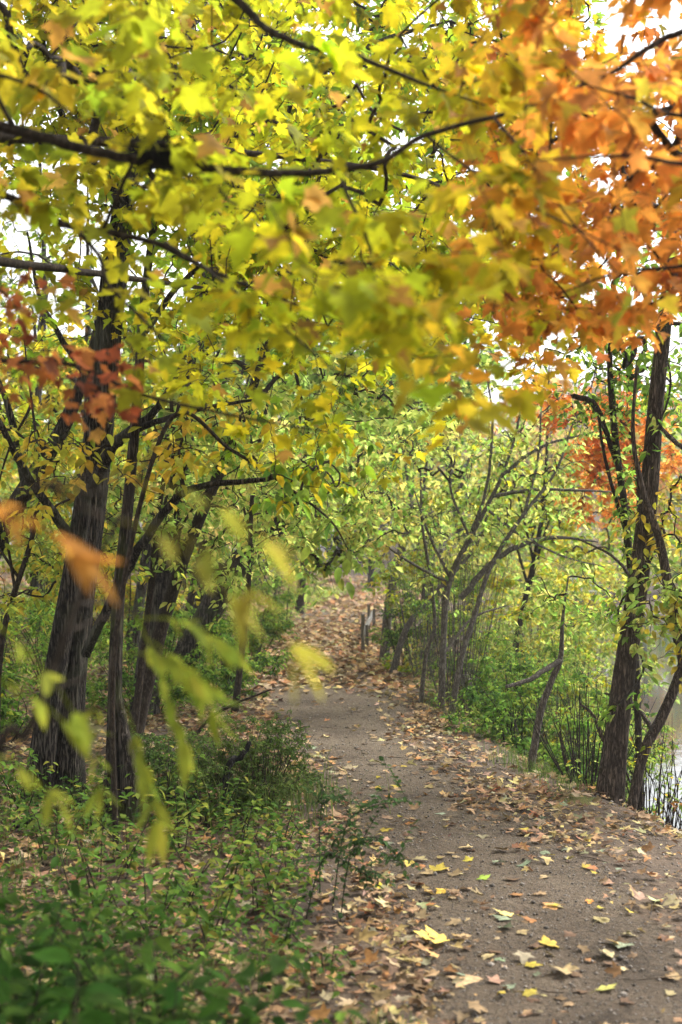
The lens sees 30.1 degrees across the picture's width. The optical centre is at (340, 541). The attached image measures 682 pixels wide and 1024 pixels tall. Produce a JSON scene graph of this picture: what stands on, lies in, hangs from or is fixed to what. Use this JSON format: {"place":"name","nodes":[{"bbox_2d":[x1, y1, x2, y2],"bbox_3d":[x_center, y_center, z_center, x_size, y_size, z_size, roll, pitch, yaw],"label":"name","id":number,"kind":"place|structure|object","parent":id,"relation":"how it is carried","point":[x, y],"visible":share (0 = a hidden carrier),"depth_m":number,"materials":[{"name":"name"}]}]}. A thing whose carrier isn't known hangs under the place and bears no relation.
{"place":"outdoors","nodes":[
{"label":"outdoors","id":0,"kind":"place"},
{"bbox_2d":[0,503,124,606],"bbox_3d":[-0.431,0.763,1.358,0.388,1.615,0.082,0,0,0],"label":"leaf","id":1,"kind":"object","parent":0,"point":[81,556],"visible":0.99,"depth_m":1.35,"materials":[{"name":"orange plant"}]},
{"bbox_2d":[0,465,681,1023],"bbox_3d":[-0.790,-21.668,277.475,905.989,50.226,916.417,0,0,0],"label":"ground","id":2,"kind":"structure","parent":0,"point":[658,867],"depth_m":6.02,"materials":[{"name":"soil"}]},
{"bbox_2d":[0,672,38,742],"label":"woodland shrub","id":3,"kind":"object","parent":2,"relation":"on","point":[15,718],"visible":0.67,"depth_m":9.41,"materials":[{"name":"green plant"}]},
{"bbox_2d":[0,584,55,675],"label":"woodland shrub","id":4,"kind":"object","parent":2,"relation":"on","point":[20,618],"visible":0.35,"depth_m":14.43,"materials":[{"name":"green plant"}]},
{"bbox_2d":[0,748,57,816],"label":"leafy weed","id":5,"kind":"object","parent":2,"relation":"on","point":[10,777],"visible":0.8,"depth_m":7.03,"materials":[{"name":"green plant"}]},
{"bbox_2d":[0,317,78,455],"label":"understory tree","id":6,"kind":"object","parent":2,"relation":"on","point":[15,331],"visible":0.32,"depth_m":12.83,"materials":[{"name":"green plant"}]},
{"bbox_2d":[0,627,91,835],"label":"sapling","id":7,"kind":"object","parent":2,"relation":"on","point":[78,730],"visible":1,"depth_m":1.80,"materials":[{"name":"green plant"}]},
{"bbox_2d":[17,793,93,868],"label":"leafy weed","id":8,"kind":"object","parent":2,"relation":"on","point":[39,850],"visible":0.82,"depth_m":6.00,"materials":[{"name":"green plant"}]},
{"bbox_2d":[0,594,129,686],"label":"woodland shrub","id":9,"kind":"object","parent":2,"relation":"on","point":[43,647],"visible":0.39,"depth_m":12.14,"materials":[{"name":"green plant"}]},
{"bbox_2d":[0,947,131,1023],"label":"leafy weed","id":10,"kind":"object","parent":2,"relation":"on","point":[55,955],"visible":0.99,"depth_m":2.39,"materials":[{"name":"green plant"}]},
{"bbox_2d":[0,875,132,1023],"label":"leafy weed","id":11,"kind":"object","parent":2,"relation":"on","point":[16,985],"visible":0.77,"depth_m":3.11,"materials":[{"name":"green plant"}]},
{"bbox_2d":[0,106,133,626],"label":"understory tree","id":12,"kind":"object","parent":2,"relation":"on","point":[43,253],"visible":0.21,"depth_m":18.95,"materials":[{"name":"yellow plant"}]},
{"bbox_2d":[0,881,147,1023],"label":"leafy weed","id":13,"kind":"object","parent":2,"relation":"on","point":[90,913],"visible":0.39,"depth_m":3.78,"materials":[{"name":"green plant"}]},
{"bbox_2d":[0,479,147,635],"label":"woodland thicket","id":14,"kind":"object","parent":2,"relation":"on","point":[44,537],"visible":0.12,"depth_m":18.49,"materials":[{"name":"green plant"}]},
{"bbox_2d":[0,220,162,557],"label":"leaning tree","id":15,"kind":"object","parent":2,"relation":"on","point":[61,429],"visible":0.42,"depth_m":8.97,"materials":[{"name":"yellow plant"}]},
{"bbox_2d":[0,341,185,707],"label":"understory tree","id":16,"kind":"object","parent":2,"relation":"on","point":[12,601],"visible":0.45,"depth_m":8.57,"materials":[{"name":"green plant"}]},
{"bbox_2d":[50,831,145,930],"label":"leafy weed","id":17,"kind":"object","parent":2,"relation":"on","point":[55,861],"visible":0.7,"depth_m":5.03,"materials":[{"name":"green plant"}]},
{"bbox_2d":[0,908,199,1023],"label":"leafy weed","id":18,"kind":"object","parent":2,"relation":"on","point":[136,984],"visible":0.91,"depth_m":2.75,"materials":[{"name":"green plant"}]},
{"bbox_2d":[0,187,207,650],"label":"understory tree","id":19,"kind":"object","parent":2,"relation":"on","point":[55,406],"visible":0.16,"depth_m":16.89,"materials":[{"name":"yellow plant"}]},
{"bbox_2d":[24,524,202,648],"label":"woodland thicket","id":20,"kind":"object","parent":2,"relation":"on","point":[129,601],"visible":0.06,"depth_m":16.99,"materials":[{"name":"green plant"}]},
{"bbox_2d":[86,812,150,878],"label":"leafy weed","id":21,"kind":"object","parent":2,"relation":"on","point":[134,863],"visible":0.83,"depth_m":5.77,"materials":[{"name":"green plant"}]},
{"bbox_2d":[1,882,238,1023],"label":"leafy weed","id":22,"kind":"object","parent":2,"relation":"on","point":[73,942],"visible":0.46,"depth_m":3.29,"materials":[{"name":"green plant"}]},
{"bbox_2d":[0,393,253,866],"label":"sapling","id":23,"kind":"object","parent":2,"relation":"on","point":[201,693],"visible":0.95,"depth_m":1.98,"materials":[{"name":"green plant"}]},
{"bbox_2d":[94,859,195,946],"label":"leafy weed","id":24,"kind":"object","parent":2,"relation":"on","point":[175,888],"visible":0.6,"depth_m":4.88,"materials":[{"name":"green plant"}]},
{"bbox_2d":[85,651,225,711],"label":"woodland shrub","id":25,"kind":"object","parent":2,"relation":"on","point":[180,693],"visible":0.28,"depth_m":11.19,"materials":[{"name":"green plant"}]},
{"bbox_2d":[96,597,231,680],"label":"woodland shrub","id":26,"kind":"object","parent":2,"relation":"on","point":[170,632],"visible":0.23,"depth_m":13.48,"materials":[{"name":"green plant"}]},
{"bbox_2d":[0,266,330,443],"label":"maple sapling","id":27,"kind":"object","parent":2,"relation":"on","point":[85,357],"visible":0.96,"depth_m":3.24,"materials":[{"name":"red plant"}]},
{"bbox_2d":[24,952,308,1023],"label":"leafy weed","id":28,"kind":"object","parent":2,"relation":"on","point":[208,1012],"visible":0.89,"depth_m":2.67,"materials":[{"name":"green plant"}]},
{"bbox_2d":[126,786,207,854],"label":"leafy weed","id":29,"kind":"object","parent":2,"relation":"on","point":[184,815],"visible":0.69,"depth_m":6.23,"materials":[{"name":"green plant"}]},
{"bbox_2d":[0,476,334,705],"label":"sapling","id":30,"kind":"object","parent":2,"relation":"on","point":[241,607],"visible":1,"depth_m":1.35,"materials":[{"name":"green plant"}]},
{"bbox_2d":[92,941,249,1023],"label":"leafy weed","id":31,"kind":"object","parent":2,"relation":"on","point":[142,1004],"visible":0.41,"depth_m":3.55,"materials":[{"name":"green plant"}]},
{"bbox_2d":[85,722,259,802],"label":"honeysuckle bush","id":32,"kind":"object","parent":2,"relation":"on","point":[156,762],"visible":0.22,"depth_m":7.39,"materials":[{"name":"green plant"}]},
{"bbox_2d":[41,221,319,616],"bbox_3d":[-2.868,-2.430,23.112,4.853,8.095,4.796,0,0,34],"label":"understory tree","id":33,"kind":"object","parent":2,"relation":"on","point":[247,362],"visible":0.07,"depth_m":22.90,"materials":[{"name":"yellow plant"}]},
{"bbox_2d":[52,323,322,751],"bbox_3d":[-1.144,-0.016,9.255,2.057,3.290,1.890,0,0,0],"label":"understory tree","id":34,"kind":"object","parent":2,"relation":"on","point":[231,583],"visible":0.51,"depth_m":9.24,"materials":[{"name":"green plant"}]},
{"bbox_2d":[151,841,238,908],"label":"leafy weed","id":35,"kind":"object","parent":2,"relation":"on","point":[203,878],"visible":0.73,"depth_m":5.37,"materials":[{"name":"green plant"}]},
{"bbox_2d":[11,0,394,827],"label":"slim tree","id":36,"kind":"object","parent":2,"relation":"on","point":[125,756],"visible":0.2,"depth_m":7.05,"materials":[{"name":"yellow plant"}]},
{"bbox_2d":[161,861,253,943],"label":"leafy weed","id":37,"kind":"object","parent":2,"relation":"on","point":[196,911],"visible":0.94,"depth_m":4.83,"materials":[{"name":"green plant"}]},
{"bbox_2d":[174,754,250,829],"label":"leafy weed","id":38,"kind":"object","parent":2,"relation":"on","point":[191,778],"visible":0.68,"depth_m":6.73,"materials":[{"name":"green plant"}]},
{"bbox_2d":[164,615,295,700],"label":"woodland shrub","id":39,"kind":"object","parent":2,"relation":"on","point":[225,674],"visible":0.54,"depth_m":12.49,"materials":[{"name":"green plant"}]},
{"bbox_2d":[0,224,465,742],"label":"understory tree","id":40,"kind":"object","parent":2,"relation":"on","point":[389,420],"visible":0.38,"depth_m":9.62,"materials":[{"name":"green plant"}]},
{"bbox_2d":[120,375,351,638],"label":"understory tree","id":41,"kind":"object","parent":2,"relation":"on","point":[190,598],"visible":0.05,"depth_m":14.46,"materials":[{"name":"green plant"}]},
{"bbox_2d":[212,826,270,894],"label":"leafy weed","id":42,"kind":"object","parent":2,"relation":"on","point":[239,857],"visible":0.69,"depth_m":5.57,"materials":[{"name":"green plant"}]},
{"bbox_2d":[109,390,382,857],"bbox_3d":[-0.381,0.415,6.138,1.299,2.358,0.785,0,0,-26],"label":"beech sapling","id":43,"kind":"object","parent":2,"relation":"on","point":[311,477],"visible":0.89,"depth_m":6.19,"materials":[{"name":"green plant"}]},
{"bbox_2d":[129,954,366,1023],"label":"leafy weed","id":44,"kind":"object","parent":2,"relation":"on","point":[290,1002],"visible":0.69,"depth_m":2.95,"materials":[{"name":"green plant"}]},
{"bbox_2d":[169,709,328,817],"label":"honeysuckle bush","id":45,"kind":"object","parent":2,"relation":"on","point":[268,742],"visible":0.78,"depth_m":7.07,"materials":[{"name":"green plant"}]},
{"bbox_2d":[0,0,498,805],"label":"locust tree","id":46,"kind":"object","parent":2,"relation":"on","point":[52,742],"visible":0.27,"depth_m":7.31,"materials":[{"name":"yellow plant"}]},
{"bbox_2d":[213,605,299,666],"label":"woodland shrub","id":47,"kind":"object","parent":2,"relation":"on","point":[254,638],"visible":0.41,"depth_m":15.53,"materials":[{"name":"green plant"}]},
{"bbox_2d":[98,0,430,663],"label":"understory tree","id":48,"kind":"object","parent":2,"relation":"on","point":[141,589],"visible":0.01,"depth_m":15.45,"materials":[{"name":"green plant"}]},
{"bbox_2d":[236,849,296,918],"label":"leafy weed","id":49,"kind":"object","parent":2,"relation":"on","point":[268,877],"visible":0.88,"depth_m":5.27,"materials":[{"name":"green plant"}]},
{"bbox_2d":[0,581,548,1023],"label":"ground cover","id":50,"kind":"object","parent":2,"relation":"on","point":[242,918],"visible":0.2,"depth_m":5.39,"materials":[{"name":"green plant"}]},
{"bbox_2d":[160,403,419,694],"bbox_3d":[-0.609,0.122,12.661,2.758,3.169,2.043,0,0,0],"label":"crooked tree","id":51,"kind":"object","parent":2,"relation":"on","point":[204,615],"visible":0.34,"depth_m":12.34,"materials":[{"name":"green plant"}]},
{"bbox_2d":[161,376,424,715],"bbox_3d":[-0.438,-0.228,11.298,2.269,3.689,1.732,0,0,-42],"label":"understory tree","id":52,"kind":"object","parent":2,"relation":"on","point":[303,532],"visible":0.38,"depth_m":11.21,"materials":[{"name":"green plant"}]},
{"bbox_2d":[0,636,625,1023],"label":"grass","id":53,"kind":"structure","parent":2,"relation":"on","point":[307,798],"depth_m":6.89,"materials":[{"name":"green plant"}]},
{"bbox_2d":[0,0,626,491],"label":"maple tree","id":54,"kind":"object","parent":2,"relation":"on","point":[390,314],"visible":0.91,"depth_m":3.34,"materials":[{"name":"yellow plant"}]},
{"bbox_2d":[109,127,213,193],"bbox_3d":[-0.417,-0.911,3.032,0.250,0.144,0.221,0,0,-23],"label":"twig nest","id":55,"kind":"object","parent":54,"relation":"on","point":[152,153],"visible":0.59,"depth_m":2.99,"materials":[{"name":"brown wood"}]},
{"bbox_2d":[294,770,353,892],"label":"privet sprig","id":56,"kind":"object","parent":2,"relation":"on","point":[324,796],"visible":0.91,"depth_m":5.47,"materials":[{"name":"green plant"}]},
{"bbox_2d":[0,563,681,1023],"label":"leaf litter","id":57,"kind":"object","parent":2,"relation":"on","point":[348,641],"visible":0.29,"depth_m":6.66,"materials":[{"name":"brown plant"}]},
{"bbox_2d":[287,820,394,918],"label":"privet sprig","id":58,"kind":"object","parent":2,"relation":"on","point":[366,873],"visible":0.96,"depth_m":5.10,"materials":[{"name":"green plant"}]},
{"bbox_2d":[1,362,681,597],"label":"woods","id":59,"kind":"object","parent":2,"relation":"on","point":[537,429],"visible":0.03,"depth_m":74.61,"materials":[{"name":"green plant"}]},
{"bbox_2d":[224,352,465,613],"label":"understory tree","id":60,"kind":"object","parent":2,"relation":"on","point":[300,602],"visible":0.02,"depth_m":26.82,"materials":[{"name":"green plant"}]},
{"bbox_2d":[128,0,608,718],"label":"locust tree","id":61,"kind":"object","parent":2,"relation":"on","point":[364,12],"visible":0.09,"depth_m":10.56,"materials":[{"name":"yellow plant"}]},
{"bbox_2d":[320,793,422,924],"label":"privet sprig","id":62,"kind":"object","parent":2,"relation":"on","point":[397,857],"visible":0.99,"depth_m":5.01,"materials":[{"name":"green plant"}]},
{"bbox_2d":[325,756,422,909],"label":"privet sprig","id":63,"kind":"object","parent":2,"relation":"on","point":[368,804],"visible":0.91,"depth_m":5.26,"materials":[{"name":"green plant"}]},
{"bbox_2d":[295,351,469,587],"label":"understory tree","id":64,"kind":"object","parent":2,"relation":"on","point":[370,571],"visible":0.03,"depth_m":41.63,"materials":[{"name":"green plant"}]},
{"bbox_2d":[365,586,439,668],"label":"bank shrub","id":65,"kind":"object","parent":2,"relation":"on","point":[395,636],"visible":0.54,"depth_m":16.16,"materials":[{"name":"green plant"}]},
{"bbox_2d":[268,301,551,660],"bbox_3d":[0.685,-1.211,20.448,4.495,6.594,3.573,0,0,-18],"label":"understory tree","id":66,"kind":"object","parent":2,"relation":"on","point":[312,379],"visible":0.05,"depth_m":20.21,"materials":[{"name":"green plant"}]},
{"bbox_2d":[269,137,555,648],"bbox_3d":[1.192,-2.424,25.437,6.134,11.615,5.004,0,0,0],"label":"understory tree","id":67,"kind":"object","parent":2,"relation":"on","point":[516,387],"visible":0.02,"depth_m":25.43,"materials":[{"name":"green plant"}]},
{"bbox_2d":[377,524,459,681],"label":"bramble","id":68,"kind":"object","parent":2,"relation":"on","point":[415,655],"visible":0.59,"depth_m":14.98,"materials":[{"name":"brown plant"}]},
{"bbox_2d":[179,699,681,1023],"bbox_3d":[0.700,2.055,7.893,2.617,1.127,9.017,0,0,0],"label":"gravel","id":69,"kind":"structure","parent":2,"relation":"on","point":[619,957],"depth_m":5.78,"materials":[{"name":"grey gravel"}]},
{"bbox_2d":[340,378,528,661],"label":"thin tree","id":70,"kind":"object","parent":2,"relation":"on","point":[383,650],"visible":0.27,"depth_m":16.95,"materials":[{"name":"green plant"}]},
{"bbox_2d":[365,389,522,565],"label":"background tree","id":71,"kind":"object","parent":2,"relation":"on","point":[481,435],"visible":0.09,"depth_m":49.97,"materials":[{"name":"green plant"}]},
{"bbox_2d":[371,477,523,672],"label":"thin tree","id":72,"kind":"object","parent":2,"relation":"on","point":[396,656],"visible":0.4,"depth_m":15.48,"materials":[{"name":"green plant"}]},
{"bbox_2d":[387,457,517,714],"bbox_3d":[1.170,0.505,12.664,1.156,2.656,1.204,0,0,43],"label":"bramble","id":73,"kind":"object","parent":2,"relation":"on","point":[466,680],"visible":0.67,"depth_m":12.59,"materials":[{"name":"brown plant"}]},
{"bbox_2d":[362,492,547,706],"bbox_3d":[1.497,0.923,15.722,2.489,3.089,2.184,0,0,0],"label":"bank shrub","id":74,"kind":"object","parent":2,"relation":"on","point":[510,583],"visible":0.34,"depth_m":15.63,"materials":[{"name":"green plant"}]},
{"bbox_2d":[404,577,516,708],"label":"bank shrub","id":75,"kind":"object","parent":2,"relation":"on","point":[422,601],"visible":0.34,"depth_m":13.25,"materials":[{"name":"green plant"}]},
{"bbox_2d":[368,344,635,716],"bbox_3d":[1.385,-0.102,12.199,2.772,3.631,1.902,0,0,0],"label":"thin tree","id":76,"kind":"object","parent":2,"relation":"on","point":[498,555],"visible":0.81,"depth_m":12.18,"materials":[{"name":"green plant"}]},
{"bbox_2d":[439,658,567,755],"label":"bank shrub","id":77,"kind":"object","parent":2,"relation":"on","point":[507,719],"visible":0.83,"depth_m":10.80,"materials":[{"name":"green plant"}]},
{"bbox_2d":[436,499,570,689],"bbox_3d":[2.495,1.398,20.052,2.400,4.098,2.095,0,0,-27],"label":"bank shrub","id":78,"kind":"object","parent":2,"relation":"on","point":[510,593],"visible":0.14,"depth_m":19.92,"materials":[{"name":"green plant"}]},
{"bbox_2d":[452,649,560,755],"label":"bank shrub","id":79,"kind":"object","parent":2,"relation":"on","point":[483,708],"visible":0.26,"depth_m":11.88,"materials":[{"name":"green plant"}]},
{"bbox_2d":[429,640,594,752],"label":"bank shrub","id":80,"kind":"object","parent":2,"relation":"on","point":[553,652],"visible":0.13,"depth_m":14.18,"materials":[{"name":"green plant"}]},
{"bbox_2d":[464,444,572,582],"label":"shore tree","id":81,"kind":"object","parent":2,"relation":"on","point":[481,470],"visible":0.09,"depth_m":52.95,"materials":[{"name":"green plant"}]},
{"bbox_2d":[455,577,608,739],"bbox_3d":[2.115,1.871,15.319,2.049,2.858,2.183,0,0,-25],"label":"bank shrub","id":82,"kind":"object","parent":2,"relation":"on","point":[519,638],"visible":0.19,"depth_m":15.52,"materials":[{"name":"green plant"}]},
{"bbox_2d":[454,480,609,670],"bbox_3d":[3.689,1.100,25.203,2.848,4.675,3.294,0,0,-43],"label":"bank shrub","id":83,"kind":"object","parent":2,"relation":"on","point":[511,561],"visible":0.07,"depth_m":24.84,"materials":[{"name":"green plant"}]},
{"bbox_2d":[456,629,608,774],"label":"bank shrub","id":84,"kind":"object","parent":2,"relation":"on","point":[493,674],"visible":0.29,"depth_m":12.21,"materials":[{"name":"green plant"}]},
{"bbox_2d":[479,643,608,781],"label":"bramble","id":85,"kind":"object","parent":2,"relation":"on","point":[556,713],"visible":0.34,"depth_m":11.50,"materials":[{"name":"green plant"}]},
{"bbox_2d":[424,365,673,665],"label":"understory tree","id":86,"kind":"object","parent":2,"relation":"on","point":[562,526],"visible":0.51,"depth_m":16.73,"materials":[{"name":"green plant"}]},
{"bbox_2d":[476,559,626,712],"bbox_3d":[3.315,1.750,19.925,2.561,3.398,2.289,0,0,0],"label":"bank shrub","id":87,"kind":"object","parent":2,"relation":"on","point":[585,598],"visible":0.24,"depth_m":19.71,"materials":[{"name":"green plant"}]},
{"bbox_2d":[433,0,681,364],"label":"maple tree","id":88,"kind":"object","parent":2,"relation":"on","point":[618,136],"visible":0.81,"depth_m":3.38,"materials":[{"name":"orange plant"}]},
{"bbox_2d":[497,547,623,770],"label":"thin tree","id":89,"kind":"object","parent":2,"relation":"on","point":[562,603],"visible":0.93,"depth_m":9.18,"materials":[{"name":"green plant"}]},
{"bbox_2d":[504,550,648,733],"bbox_3d":[3.056,1.792,17.527,2.250,3.348,2.524,0,0,0],"label":"bank shrub","id":90,"kind":"object","parent":2,"relation":"on","point":[588,638],"visible":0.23,"depth_m":17.43,"materials":[{"name":"green plant"}]},
{"bbox_2d":[515,656,641,800],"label":"bank shrub","id":91,"kind":"object","parent":2,"relation":"on","point":[569,694],"visible":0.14,"depth_m":11.94,"materials":[{"name":"green plant"}]},
{"bbox_2d":[517,678,656,790],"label":"bramble","id":92,"kind":"object","parent":2,"relation":"on","point":[573,769],"visible":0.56,"depth_m":8.85,"materials":[{"name":"brown plant"}]},
{"bbox_2d":[493,122,681,806],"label":"tree","id":93,"kind":"object","parent":2,"relation":"on","point":[611,780],"visible":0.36,"depth_m":8.26,"materials":[{"name":"brown plant"}]},
{"bbox_2d":[583,320,681,782],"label":"climbing vine","id":94,"kind":"object","parent":93,"relation":"attached to","point":[616,613],"visible":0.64,"depth_m":8.25,"materials":[{"name":"green plant"}]},
{"bbox_2d":[505,664,675,819],"bbox_3d":[1.970,1.944,10.475,1.340,1.741,1.567,0,0,-36],"label":"bank shrub","id":95,"kind":"object","parent":2,"relation":"on","point":[603,702],"visible":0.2,"depth_m":10.45,"materials":[{"name":"green plant"}]},
{"bbox_2d":[537,340,646,806],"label":"tree","id":96,"kind":"object","parent":2,"relation":"on","point":[613,443],"visible":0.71,"depth_m":8.78,"materials":[{"name":"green plant"}]},
{"bbox_2d":[533,502,652,686],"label":"bank shrub","id":97,"kind":"object","parent":2,"relation":"on","point":[601,580],"visible":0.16,"depth_m":23.77,"materials":[{"name":"green plant"}]},
{"bbox_2d":[513,350,681,775],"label":"maple tree","id":98,"kind":"object","parent":2,"relation":"on","point":[595,456],"visible":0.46,"depth_m":14.88,"materials":[{"name":"orange plant"}]},
{"bbox_2d":[560,715,661,786],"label":"bank shrub","id":99,"kind":"object","parent":2,"relation":"on","point":[581,754],"visible":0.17,"depth_m":9.57,"materials":[{"name":"green plant"}]},
{"bbox_2d":[576,413,681,593],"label":"shore tree","id":100,"kind":"object","parent":2,"relation":"on","point":[662,484],"visible":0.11,"depth_m":54.51,"materials":[{"name":"green plant"}]},
{"bbox_2d":[593,720,681,829],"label":"bramble","id":101,"kind":"object","parent":2,"relation":"on","point":[659,803],"visible":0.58,"depth_m":8.48,"materials":[{"name":"brown plant"}]},
{"bbox_2d":[604,535,681,811],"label":"leaning tree","id":102,"kind":"object","parent":2,"relation":"on","point":[655,727],"visible":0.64,"depth_m":8.20,"materials":[{"name":"brown plant"}]},
{"bbox_2d":[610,365,681,693],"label":"slender tree","id":103,"kind":"object","parent":2,"relation":"on","point":[670,606],"visible":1,"depth_m":7.97,"materials":[{"name":"green plant"}]},
{"bbox_2d":[0,0,681,543],"label":"sky","id":104,"kind":"structure","parent":0,"point":[613,34],"materials":[{"name":"white"}]},
{"bbox_2d":[261,589,681,1023],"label":"path","id":105,"kind":"structure","parent":0,"point":[649,959],"depth_m":5.48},
{"bbox_2d":[467,613,681,829],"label":"water","id":106,"kind":"structure","parent":0,"point":[674,719],"depth_m":21.72,"materials":[{"name":"grey liquid"}]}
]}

